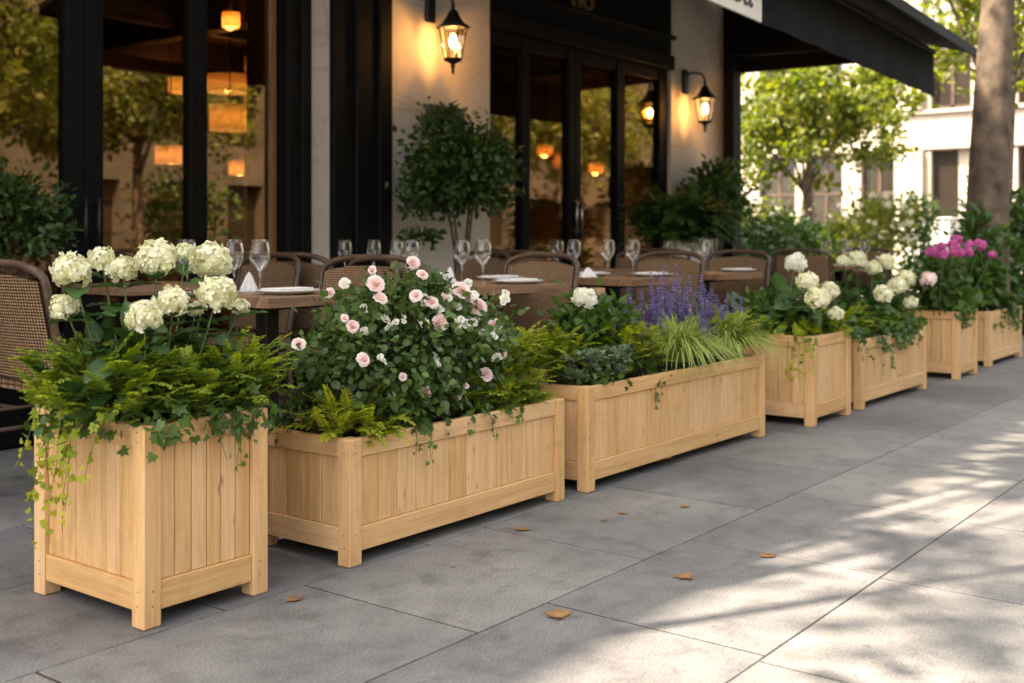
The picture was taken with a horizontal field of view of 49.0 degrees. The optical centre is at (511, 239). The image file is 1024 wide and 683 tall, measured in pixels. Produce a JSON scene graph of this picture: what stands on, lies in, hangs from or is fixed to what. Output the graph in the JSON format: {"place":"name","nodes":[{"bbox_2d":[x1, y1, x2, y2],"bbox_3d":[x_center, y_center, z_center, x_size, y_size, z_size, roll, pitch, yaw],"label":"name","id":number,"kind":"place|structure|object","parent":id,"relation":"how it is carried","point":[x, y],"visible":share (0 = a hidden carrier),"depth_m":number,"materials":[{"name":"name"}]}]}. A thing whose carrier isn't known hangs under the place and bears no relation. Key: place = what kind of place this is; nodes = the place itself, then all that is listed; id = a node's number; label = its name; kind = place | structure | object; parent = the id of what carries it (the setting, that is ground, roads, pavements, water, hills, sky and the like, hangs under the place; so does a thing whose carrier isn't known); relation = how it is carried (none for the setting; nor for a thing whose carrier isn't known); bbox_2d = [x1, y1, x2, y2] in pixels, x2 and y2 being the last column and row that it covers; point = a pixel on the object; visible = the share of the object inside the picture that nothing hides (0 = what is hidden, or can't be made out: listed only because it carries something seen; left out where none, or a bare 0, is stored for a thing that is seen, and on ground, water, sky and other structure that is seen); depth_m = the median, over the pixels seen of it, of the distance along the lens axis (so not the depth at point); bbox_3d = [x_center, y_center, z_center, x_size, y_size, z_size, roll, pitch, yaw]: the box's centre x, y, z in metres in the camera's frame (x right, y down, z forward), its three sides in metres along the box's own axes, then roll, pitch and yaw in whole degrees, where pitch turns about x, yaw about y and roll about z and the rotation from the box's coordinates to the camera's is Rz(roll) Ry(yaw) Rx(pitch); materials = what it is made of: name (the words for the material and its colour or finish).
{"place":"outdoors","nodes":[
{"label":"outdoors","id":0,"kind":"place"},
{"bbox_2d":[0,332,70,450],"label":"chair","id":1,"kind":"object","parent":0,"point":[10,439],"visible":0.23,"depth_m":5.21,"materials":[{"name":"black paint"}]},
{"bbox_2d":[0,159,84,277],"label":"potted shrub","id":2,"kind":"object","parent":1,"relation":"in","point":[43,237],"visible":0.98,"depth_m":5.38,"materials":[{"name":"green plant"}]},
{"bbox_2d":[0,304,1023,682],"bbox_3d":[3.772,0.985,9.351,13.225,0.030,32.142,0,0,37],"label":"pavement","id":3,"kind":"structure","parent":0,"point":[738,594],"depth_m":3.15,"materials":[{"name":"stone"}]},
{"bbox_2d":[0,259,118,431],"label":"wicker chair","id":4,"kind":"object","parent":3,"relation":"on","point":[25,318],"visible":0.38,"depth_m":3.94,"materials":[{"name":"wicker"}]},
{"bbox_2d":[62,281,223,350],"bbox_3d":[-1.828,0.595,5.625,0.549,0.750,0.600,0,0,37],"label":"cafe table","id":5,"kind":"object","parent":3,"relation":"on","point":[143,292],"visible":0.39,"depth_m":5.38,"materials":[{"name":"brown wood"}]},
{"bbox_2d":[34,402,267,630],"bbox_3d":[-0.994,0.716,3.091,0.511,0.507,0.396,0,0,37],"label":"wooden planter","id":6,"kind":"object","parent":3,"relation":"on","point":[141,538],"visible":0.76,"depth_m":2.93,"materials":[{"name":"brown wood"}]},
{"bbox_2d":[15,397,116,548],"bbox_3d":[-1.160,0.593,2.873,0.173,0.406,0.404,0,0,-40],"label":"trailing ivy","id":7,"kind":"object","parent":6,"relation":"hanging from","point":[66,451],"visible":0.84,"depth_m":2.82,"materials":[{"name":"green plant"}]},
{"bbox_2d":[22,374,279,463],"bbox_3d":[-0.908,0.446,2.944,0.686,0.210,0.422,0,0,-27],"label":"ivy edging","id":8,"kind":"object","parent":6,"relation":"attached to","point":[172,431],"visible":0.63,"depth_m":2.87,"materials":[{"name":"green plant"}]},
{"bbox_2d":[6,326,297,422],"bbox_3d":[-0.956,0.352,3.069,0.666,0.236,0.861,0,0,37],"label":"golden fern","id":9,"kind":"object","parent":6,"relation":"in","point":[137,391],"visible":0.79,"depth_m":2.90,"materials":[{"name":"green plant"}]},
{"bbox_2d":[48,237,268,422],"bbox_3d":[-0.988,0.261,3.088,0.553,0.536,0.681,0,0,37],"label":"hydrangea bush","id":10,"kind":"object","parent":6,"relation":"in","point":[139,318],"visible":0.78,"depth_m":3.06,"materials":[{"name":"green plant"}]},
{"bbox_2d":[209,402,256,471],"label":"trailing ivy","id":11,"kind":"object","parent":6,"relation":"hanging from","point":[225,422],"visible":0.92,"depth_m":2.99,"materials":[{"name":"green plant"}]},
{"bbox_2d":[190,252,301,418],"bbox_3d":[-1.492,0.519,6.072,0.538,0.905,0.581,0,0,37],"label":"wicker chair","id":12,"kind":"object","parent":3,"relation":"on","point":[273,274],"visible":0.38,"depth_m":6.23,"materials":[{"name":"wicker"}]},
{"bbox_2d":[165,291,360,418],"bbox_3d":[-1.019,0.595,4.676,0.649,0.750,0.540,0,0,37],"label":"cafe table","id":13,"kind":"object","parent":3,"relation":"on","point":[267,324],"visible":0.33,"depth_m":4.59,"materials":[{"name":"brown wood"}]},
{"bbox_2d":[240,272,257,291],"bbox_3d":[-1.126,0.178,4.808,0.099,0.083,0.055,0,0,-38],"label":"standing napkin","id":14,"kind":"object","parent":13,"relation":"on","point":[249,284],"visible":0.91,"depth_m":4.79,"materials":[{"name":"white fabric"}]},
{"bbox_2d":[249,239,270,293],"bbox_3d":[-1.032,0.107,4.601,0.087,0.220,0.087,0,0,37],"label":"wine glass","id":15,"kind":"object","parent":13,"relation":"on","point":[258,267],"visible":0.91,"depth_m":4.58,"materials":[{"name":"clear glass"}]},
{"bbox_2d":[256,288,320,294],"bbox_3d":[-0.910,0.210,4.563,0.262,0.019,0.262,0,0,37],"label":"dinner plate","id":16,"kind":"object","parent":13,"relation":"on","point":[301,292],"visible":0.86,"depth_m":4.47,"materials":[{"name":"white ceramic"}]},
{"bbox_2d":[239,254,400,404],"bbox_3d":[-0.850,0.519,5.037,0.538,0.905,0.581,0,0,37],"label":"wicker chair","id":17,"kind":"object","parent":3,"relation":"on","point":[330,278],"visible":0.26,"depth_m":5.29,"materials":[{"name":"wicker"}]},
{"bbox_2d":[260,252,383,392],"bbox_3d":[-1.106,0.519,6.511,0.538,0.905,0.581,0,0,29],"label":"wicker chair","id":18,"kind":"object","parent":3,"relation":"on","point":[309,275],"visible":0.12,"depth_m":6.25,"materials":[{"name":"wicker"}]},
{"bbox_2d":[0,0,722,402],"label":"restaurant building","id":19,"kind":"structure","parent":3,"relation":"on","point":[588,106],"depth_m":9.31,"materials":[{"name":"stone"}]},
{"bbox_2d":[57,0,242,402],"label":"window frame","id":20,"kind":"structure","parent":19,"relation":"in","point":[79,22],"depth_m":6.24,"materials":[{"name":"black paint"}]},
{"bbox_2d":[155,42,181,164],"bbox_3d":[-3.288,-1.407,10.828,0.300,1.345,0.300,0,0,37],"label":"pendant lamp","id":21,"kind":"object","parent":19,"relation":"hanging from","point":[170,154],"visible":0.88,"depth_m":10.71,"materials":[{"name":"fabric"}]},
{"bbox_2d":[207,40,246,94],"bbox_3d":[-2.618,-1.721,10.387,0.400,0.717,0.400,0,0,37],"label":"pendant lamp","id":22,"kind":"object","parent":19,"relation":"hanging from","point":[217,83],"visible":0.7,"depth_m":10.23,"materials":[{"name":"fabric"}]},
{"bbox_2d":[209,32,246,132],"bbox_3d":[-2.393,-1.503,9.530,0.340,1.155,0.340,0,0,37],"label":"pendant lamp","id":23,"kind":"object","parent":19,"relation":"hanging from","point":[229,117],"visible":0.8,"depth_m":9.40,"materials":[{"name":"fabric"}]},
{"bbox_2d":[222,0,239,28],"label":"pendant lamp","id":24,"kind":"object","parent":19,"relation":"hanging from","point":[230,19],"visible":1,"depth_m":8.87,"materials":[{"name":"fabric"}]},
{"bbox_2d":[228,45,243,175],"bbox_3d":[-2.895,-1.387,11.997,0.260,1.386,0.260,0,0,37],"label":"pendant lamp","id":25,"kind":"object","parent":19,"relation":"hanging from","point":[235,167],"visible":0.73,"depth_m":11.90,"materials":[{"name":"fabric"}]},
{"bbox_2d":[425,0,469,73],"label":"wall lantern","id":26,"kind":"object","parent":19,"relation":"attached to","point":[453,21],"depth_m":8.22,"materials":[{"name":"black metal"}]},
{"bbox_2d":[490,29,666,352],"bbox_3d":[0.644,-0.365,10.177,0.090,2.670,2.911,0,0,37],"label":"window frame","id":27,"kind":"structure","parent":19,"relation":"in","point":[573,58],"depth_m":10.01,"materials":[{"name":"black paint"}]},
{"bbox_2d":[682,69,717,131],"bbox_3d":[1.898,-1.410,11.386,0.347,0.660,0.250,0,0,37],"label":"wall lantern","id":28,"kind":"object","parent":19,"relation":"attached to","point":[704,94],"depth_m":11.33,"materials":[{"name":"black metal"}]},
{"bbox_2d":[707,0,976,257],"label":"canvas awning","id":29,"kind":"object","parent":19,"relation":"attached to","point":[892,39],"visible":0.99,"depth_m":10.27,"materials":[{"name":"black fabric"}]},
{"bbox_2d":[348,254,450,390],"bbox_3d":[-0.436,0.519,5.378,0.538,0.905,0.581,0,0,37],"label":"wicker chair","id":30,"kind":"object","parent":3,"relation":"on","point":[380,257],"visible":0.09,"depth_m":5.13,"materials":[{"name":"wicker"}]},
{"bbox_2d":[268,396,563,567],"bbox_3d":[-0.311,0.780,3.882,0.431,0.378,1.111,0,0,37],"label":"wooden planter","id":31,"kind":"object","parent":3,"relation":"on","point":[350,497],"visible":0.81,"depth_m":3.54,"materials":[{"name":"brown wood"}]},
{"bbox_2d":[268,374,361,444],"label":"fern","id":32,"kind":"object","parent":31,"relation":"in","point":[308,404],"visible":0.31,"depth_m":3.55,"materials":[{"name":"green plant"}]},
{"bbox_2d":[268,383,429,447],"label":"golden fern","id":33,"kind":"object","parent":31,"relation":"on","point":[339,421],"visible":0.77,"depth_m":3.39,"materials":[{"name":"green plant"}]},
{"bbox_2d":[235,256,529,427],"bbox_3d":[-0.386,0.341,3.738,0.559,0.581,1.280,0,0,44],"label":"rose bush","id":34,"kind":"object","parent":31,"relation":"on","point":[462,326],"visible":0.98,"depth_m":3.61,"materials":[{"name":"green plant"}]},
{"bbox_2d":[404,376,525,466],"bbox_3d":[-0.162,0.598,3.790,0.182,0.236,0.622,0,0,37],"label":"trailing ivy","id":35,"kind":"object","parent":31,"relation":"hanging from","point":[422,429],"visible":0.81,"depth_m":3.77,"materials":[{"name":"green plant"}]},
{"bbox_2d":[419,321,557,397],"bbox_3d":[-0.113,0.446,4.219,0.566,0.302,0.647,0,0,37],"label":"golden fern","id":36,"kind":"object","parent":31,"relation":"in","point":[526,349],"visible":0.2,"depth_m":4.22,"materials":[{"name":"green plant"}]},
{"bbox_2d":[449,362,559,416],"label":"fern","id":37,"kind":"object","parent":31,"relation":"on","point":[523,393],"visible":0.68,"depth_m":3.99,"materials":[{"name":"green plant"}]},
{"bbox_2d":[454,250,511,388],"bbox_3d":[-0.347,0.519,7.423,0.538,0.905,0.581,0,0,43],"label":"wicker chair","id":38,"kind":"object","parent":3,"relation":"on","point":[473,269],"visible":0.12,"depth_m":7.63,"materials":[{"name":"wicker"}]},
{"bbox_2d":[447,280,567,385],"bbox_3d":[-0.162,0.595,5.727,0.669,0.750,0.610,0,0,37],"label":"cafe table","id":39,"kind":"object","parent":3,"relation":"on","point":[493,287],"visible":0.3,"depth_m":5.52,"materials":[{"name":"brown wood"}]},
{"bbox_2d":[474,239,491,283],"bbox_3d":[-0.144,0.107,5.594,0.087,0.220,0.087,0,0,37],"label":"wine glass","id":40,"kind":"object","parent":39,"relation":"on","point":[488,257],"visible":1,"depth_m":5.58,"materials":[{"name":"clear glass"}]},
{"bbox_2d":[494,250,557,358],"bbox_3d":[0.212,0.519,8.020,0.538,0.905,0.581,0,0,32],"label":"wicker chair","id":41,"kind":"object","parent":3,"relation":"on","point":[526,260],"visible":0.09,"depth_m":7.77,"materials":[{"name":"wicker"}]},
{"bbox_2d":[498,252,579,365],"bbox_3d":[0.022,0.519,6.057,0.538,0.905,0.581,0,0,37],"label":"wicker chair","id":42,"kind":"object","parent":3,"relation":"on","point":[547,271],"visible":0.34,"depth_m":6.24,"materials":[{"name":"wicker"}]},
{"bbox_2d":[544,268,631,368],"bbox_3d":[0.543,0.595,8.470,0.549,0.750,0.600,0,0,37],"label":"cafe table","id":43,"kind":"object","parent":3,"relation":"on","point":[620,271],"visible":0.22,"depth_m":8.38,"materials":[{"name":"brown wood"}]},
{"bbox_2d":[496,353,764,492],"bbox_3d":[0.591,0.766,5.061,0.456,0.405,1.581,0,0,37],"label":"wooden planter","id":44,"kind":"object","parent":3,"relation":"on","point":[610,429],"visible":0.69,"depth_m":4.73,"materials":[{"name":"brown wood"}]},
{"bbox_2d":[506,323,608,376],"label":"golden fern","id":45,"kind":"object","parent":44,"relation":"in","point":[557,346],"visible":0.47,"depth_m":4.44,"materials":[{"name":"green plant"}]},
{"bbox_2d":[530,349,632,390],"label":"filler plant","id":46,"kind":"object","parent":44,"relation":"on","point":[598,376],"visible":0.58,"depth_m":4.43,"materials":[{"name":"green plant"}]},
{"bbox_2d":[555,344,632,380],"bbox_3d":[0.328,0.487,4.513,0.272,0.136,0.458,0,0,37],"label":"grey sage","id":47,"kind":"object","parent":44,"relation":"on","point":[619,355],"visible":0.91,"depth_m":4.44,"materials":[{"name":"green plant"}]},
{"bbox_2d":[536,275,652,385],"bbox_3d":[0.335,0.411,4.852,0.434,0.512,0.602,0,0,28],"label":"white phlox","id":48,"kind":"object","parent":44,"relation":"in","point":[586,303],"visible":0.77,"depth_m":4.75,"materials":[{"name":"green plant"}]},
{"bbox_2d":[592,320,673,371],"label":"golden fern","id":49,"kind":"object","parent":44,"relation":"on","point":[635,340],"visible":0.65,"depth_m":4.72,"materials":[{"name":"green plant"}]},
{"bbox_2d":[624,353,671,409],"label":"trailing ivy","id":50,"kind":"object","parent":44,"relation":"hanging from","point":[650,363],"visible":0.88,"depth_m":4.75,"materials":[{"name":"green plant"}]},
{"bbox_2d":[620,264,742,369],"bbox_3d":[0.881,0.373,5.533,0.399,0.535,1.196,0,0,37],"label":"purple salvia","id":51,"kind":"object","parent":44,"relation":"in","point":[680,314],"visible":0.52,"depth_m":5.39,"materials":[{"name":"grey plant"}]},
{"bbox_2d":[688,304,772,352],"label":"golden fern","id":52,"kind":"object","parent":44,"relation":"in","point":[729,316],"visible":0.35,"depth_m":5.48,"materials":[{"name":"green plant"}]},
{"bbox_2d":[695,314,793,366],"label":"striped grass","id":53,"kind":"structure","parent":44,"relation":"on","point":[732,340],"depth_m":5.43,"materials":[{"name":"green plant"}]},
{"bbox_2d":[578,275,683,312],"bbox_3d":[0.605,0.595,6.752,0.639,0.750,0.590,0,0,37],"label":"cafe table","id":54,"kind":"object","parent":3,"relation":"on","point":[615,283],"visible":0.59,"depth_m":6.54,"materials":[{"name":"brown wood"}]},
{"bbox_2d":[615,248,670,299],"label":"wicker chair","id":55,"kind":"object","parent":3,"relation":"on","point":[623,262],"visible":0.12,"depth_m":9.22,"materials":[{"name":"wicker"}]},
{"bbox_2d":[591,250,704,344],"bbox_3d":[0.866,0.519,7.010,0.538,0.905,0.581,0,0,37],"label":"wicker chair","id":56,"kind":"object","parent":3,"relation":"on","point":[693,269],"visible":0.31,"depth_m":7.19,"materials":[{"name":"wicker"}]},
{"bbox_2d":[617,177,745,255],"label":"bushy fern","id":57,"kind":"object","parent":3,"relation":"on","point":[695,220],"visible":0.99,"depth_m":9.92,"materials":[{"name":"green plant"}]},
{"bbox_2d":[703,271,762,307],"bbox_3d":[1.307,0.595,7.682,0.619,0.750,0.580,0,0,37],"label":"cafe table","id":58,"kind":"object","parent":3,"relation":"on","point":[717,276],"visible":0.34,"depth_m":7.48,"materials":[{"name":"brown wood"}]},
{"bbox_2d":[705,249,770,312],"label":"wicker chair","id":59,"kind":"object","parent":3,"relation":"on","point":[720,289],"visible":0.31,"depth_m":8.11,"materials":[{"name":"wicker"}]},
{"bbox_2d":[741,216,815,283],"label":"garden bush","id":60,"kind":"object","parent":3,"relation":"on","point":[757,238],"visible":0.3,"depth_m":13.82,"materials":[{"name":"green plant"}]},
{"bbox_2d":[741,187,816,271],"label":"garden bush","id":61,"kind":"object","parent":3,"relation":"on","point":[760,213],"visible":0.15,"depth_m":15.65,"materials":[{"name":"green plant"}]},
{"bbox_2d":[742,329,850,426],"bbox_3d":[1.531,0.735,6.168,0.481,0.468,0.531,0,0,37],"label":"wooden planter","id":62,"kind":"object","parent":3,"relation":"on","point":[826,390],"visible":0.59,"depth_m":5.94,"materials":[{"name":"brown wood"}]},
{"bbox_2d":[727,252,807,335],"bbox_3d":[1.395,0.311,6.199,0.359,0.490,0.754,0,0,37],"label":"white phlox","id":63,"kind":"object","parent":62,"relation":"in","point":[797,261],"visible":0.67,"depth_m":6.14,"materials":[{"name":"green plant"}]},
{"bbox_2d":[742,270,849,335],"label":"hydrangea bush","id":64,"kind":"object","parent":62,"relation":"in","point":[806,285],"visible":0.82,"depth_m":5.99,"materials":[{"name":"green plant"}]},
{"bbox_2d":[785,335,817,392],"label":"trailing ivy","id":65,"kind":"object","parent":62,"relation":"hanging from","point":[805,350],"visible":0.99,"depth_m":5.75,"materials":[{"name":"green plant"}]},
{"bbox_2d":[752,308,853,343],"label":"golden fern","id":66,"kind":"object","parent":62,"relation":"in","point":[800,328],"visible":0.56,"depth_m":5.98,"materials":[{"name":"green plant"}]},
{"bbox_2d":[773,248,834,305],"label":"wicker chair","id":67,"kind":"object","parent":3,"relation":"on","point":[821,268],"visible":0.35,"depth_m":9.14,"materials":[{"name":"wicker"}]},
{"bbox_2d":[759,204,853,280],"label":"garden bush","id":68,"kind":"object","parent":3,"relation":"on","point":[805,228],"visible":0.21,"depth_m":15.07,"materials":[{"name":"green plant"}]},
{"bbox_2d":[741,64,927,221],"bbox_3d":[4.793,-1.054,17.449,3.544,4.058,4.188,0,0,37],"label":"garden tree","id":69,"kind":"object","parent":3,"relation":"on","point":[797,124],"visible":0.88,"depth_m":16.72,"materials":[{"name":"green plant"}]},
{"bbox_2d":[812,215,875,275],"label":"garden bush","id":70,"kind":"object","parent":3,"relation":"on","point":[841,229],"visible":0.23,"depth_m":16.20,"materials":[{"name":"green plant"}]},
{"bbox_2d":[834,264,887,293],"bbox_3d":[2.874,0.595,9.864,0.649,0.750,0.750,0,0,37],"label":"cafe table","id":71,"kind":"object","parent":3,"relation":"on","point":[839,275],"visible":0.19,"depth_m":9.69,"materials":[{"name":"brown wood"}]},
{"bbox_2d":[837,247,892,297],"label":"wicker chair","id":72,"kind":"object","parent":3,"relation":"on","point":[870,256],"visible":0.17,"depth_m":10.28,"materials":[{"name":"wicker"}]},
{"bbox_2d":[808,181,937,277],"bbox_3d":[5.767,0.096,18.030,2.011,2.137,1.921,0,0,-22],"label":"garden bush","id":73,"kind":"object","parent":3,"relation":"on","point":[886,219],"visible":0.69,"depth_m":17.77,"materials":[{"name":"green plant"}]},
{"bbox_2d":[851,327,926,409],"bbox_3d":[2.160,0.769,6.996,0.471,0.400,1.171,0,0,37],"label":"wooden planter","id":74,"kind":"object","parent":3,"relation":"on","point":[870,380],"visible":0.51,"depth_m":6.71,"materials":[{"name":"brown wood"}]},
{"bbox_2d":[844,325,874,362],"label":"trailing ivy","id":75,"kind":"object","parent":74,"relation":"hanging from","point":[856,333],"visible":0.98,"depth_m":6.18,"materials":[{"name":"green plant"}]},
{"bbox_2d":[821,250,921,334],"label":"hydrangea bush","id":76,"kind":"object","parent":74,"relation":"in","point":[882,299],"visible":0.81,"depth_m":6.95,"materials":[{"name":"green plant"}]},
{"bbox_2d":[821,299,921,346],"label":"golden fern","id":77,"kind":"object","parent":74,"relation":"in","point":[850,311],"visible":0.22,"depth_m":6.66,"materials":[{"name":"green plant"}]},
{"bbox_2d":[840,310,928,377],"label":"trailing ivy","id":78,"kind":"object","parent":74,"relation":"hanging from","point":[909,320],"visible":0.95,"depth_m":6.82,"materials":[{"name":"green plant"}]},
{"bbox_2d":[860,271,936,312],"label":"peach flower","id":79,"kind":"object","parent":74,"relation":"in","point":[927,278],"visible":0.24,"depth_m":7.48,"materials":[{"name":"pink plant"}]},
{"bbox_2d":[896,189,948,296],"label":"garden bush","id":80,"kind":"object","parent":3,"relation":"on","point":[924,236],"visible":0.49,"depth_m":18.55,"materials":[{"name":"green plant"}]},
{"bbox_2d":[899,307,976,379],"bbox_3d":[3.055,0.734,8.105,0.461,0.470,0.461,0,0,37],"label":"wooden planter","id":81,"kind":"object","parent":3,"relation":"on","point":[951,346],"visible":0.51,"depth_m":7.88,"materials":[{"name":"brown wood"}]},
{"bbox_2d":[893,234,996,320],"bbox_3d":[3.016,0.275,8.059,0.637,0.635,1.057,0,0,37],"label":"magenta phlox","id":82,"kind":"object","parent":81,"relation":"on","point":[937,264],"visible":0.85,"depth_m":7.96,"materials":[{"name":"pink plant"}]},
{"bbox_2d":[922,285,987,329],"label":"trailing ivy","id":83,"kind":"object","parent":81,"relation":"on","point":[964,305],"visible":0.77,"depth_m":7.92,"materials":[{"name":"green plant"}]},
{"bbox_2d":[868,0,1023,206],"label":"street tree","id":84,"kind":"object","parent":3,"relation":"on","point":[963,17],"visible":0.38,"depth_m":16.05,"materials":[{"name":"green plant"}]},
{"bbox_2d":[943,175,1023,308],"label":"garden bush","id":85,"kind":"object","parent":3,"relation":"on","point":[1016,216],"visible":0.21,"depth_m":12.98,"materials":[{"name":"green plant"}]},
{"bbox_2d":[965,0,1014,356],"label":"street tree","id":86,"kind":"object","parent":3,"relation":"on","point":[988,183],"visible":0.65,"depth_m":9.47,"materials":[{"name":"brown plant"}]},
{"bbox_2d":[977,306,1021,366],"bbox_3d":[3.763,0.759,9.093,0.461,0.420,0.951,0,0,37],"label":"wooden planter","id":87,"kind":"object","parent":3,"relation":"on","point":[992,344],"visible":0.41,"depth_m":8.73,"materials":[{"name":"brown wood"}]},
{"bbox_2d":[942,199,1017,311],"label":"leafy shrub","id":88,"kind":"object","parent":87,"relation":"on","point":[992,283],"visible":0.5,"depth_m":9.15,"materials":[{"name":"green plant"}]},
{"bbox_2d":[971,285,1023,332],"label":"trailing ivy","id":89,"kind":"object","parent":87,"relation":"on","point":[1009,302],"visible":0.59,"depth_m":8.94,"materials":[{"name":"green plant"}]},
{"bbox_2d":[1009,231,1023,334],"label":"garden bush","id":90,"kind":"object","parent":3,"relation":"on","point":[1016,252],"visible":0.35,"depth_m":11.35,"materials":[{"name":"green plant"}]},
{"bbox_2d":[634,312,749,379],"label":"striped grass","id":91,"kind":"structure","parent":0,"point":[684,344],"depth_m":4.99,"materials":[{"name":"green plant"}]},
{"bbox_2d":[741,0,1023,278],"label":"pale building","id":92,"kind":"structure","parent":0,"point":[940,136],"depth_m":24.19,"materials":[{"name":"white paint"}]},
{"bbox_2d":[762,158,794,218],"bbox_3d":[6.295,-0.726,26.392,0.898,2.393,0.060,0,0,37],"label":"window","id":93,"kind":"structure","parent":92,"relation":"in","point":[777,187],"depth_m":26.36,"materials":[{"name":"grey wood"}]},
{"bbox_2d":[809,156,841,227],"bbox_3d":[7.201,-0.726,25.696,0.851,2.393,0.060,0,0,37],"label":"window","id":94,"kind":"structure","parent":92,"relation":"in","point":[822,198],"depth_m":25.68,"materials":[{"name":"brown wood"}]},
{"bbox_2d":[863,153,893,257],"bbox_3d":[8.176,-0.726,24.948,0.735,2.393,0.060,0,0,37],"label":"window","id":95,"kind":"structure","parent":92,"relation":"in","point":[882,181],"depth_m":24.94,"materials":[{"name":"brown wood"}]},
{"bbox_2d":[933,150,957,217],"bbox_3d":[9.291,-0.485,24.067,0.519,2.871,0.100,0,0,37],"label":"window","id":96,"kind":"structure","parent":92,"relation":"in","point":[945,162],"depth_m":24.06,"materials":[{"name":"glass"}]},
{"bbox_2d":[933,50,970,109],"bbox_3d":[9.424,-3.429,23.990,0.824,1.260,0.060,0,0,37],"label":"window","id":97,"kind":"structure","parent":92,"relation":"in","point":[947,100],"depth_m":23.96,"materials":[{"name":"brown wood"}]},
{"bbox_3d":[-0.356,0.649,7.996,0.400,0.640,0.400,0,0,37],"label":"plant pot","id":98,"kind":"object","parent":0,"visible":0},
{"bbox_2d":[385,95,526,273],"bbox_3d":[-0.392,-0.348,7.955,0.971,1.396,1.098,0,0,12],"label":"potted shrub","id":99,"kind":"object","parent":98,"relation":"in","point":[459,167],"visible":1,"depth_m":7.80,"materials":[{"name":"green plant"}]},
{"bbox_3d":[2.053,0.684,11.299,0.400,0.570,0.400,0,0,37],"label":"plant pot","id":100,"kind":"object","parent":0,"visible":0},
{"bbox_2d":[676,153,760,259],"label":"potted shrub","id":101,"kind":"object","parent":100,"relation":"in","point":[724,190],"visible":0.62,"depth_m":11.19,"materials":[{"name":"green plant"}]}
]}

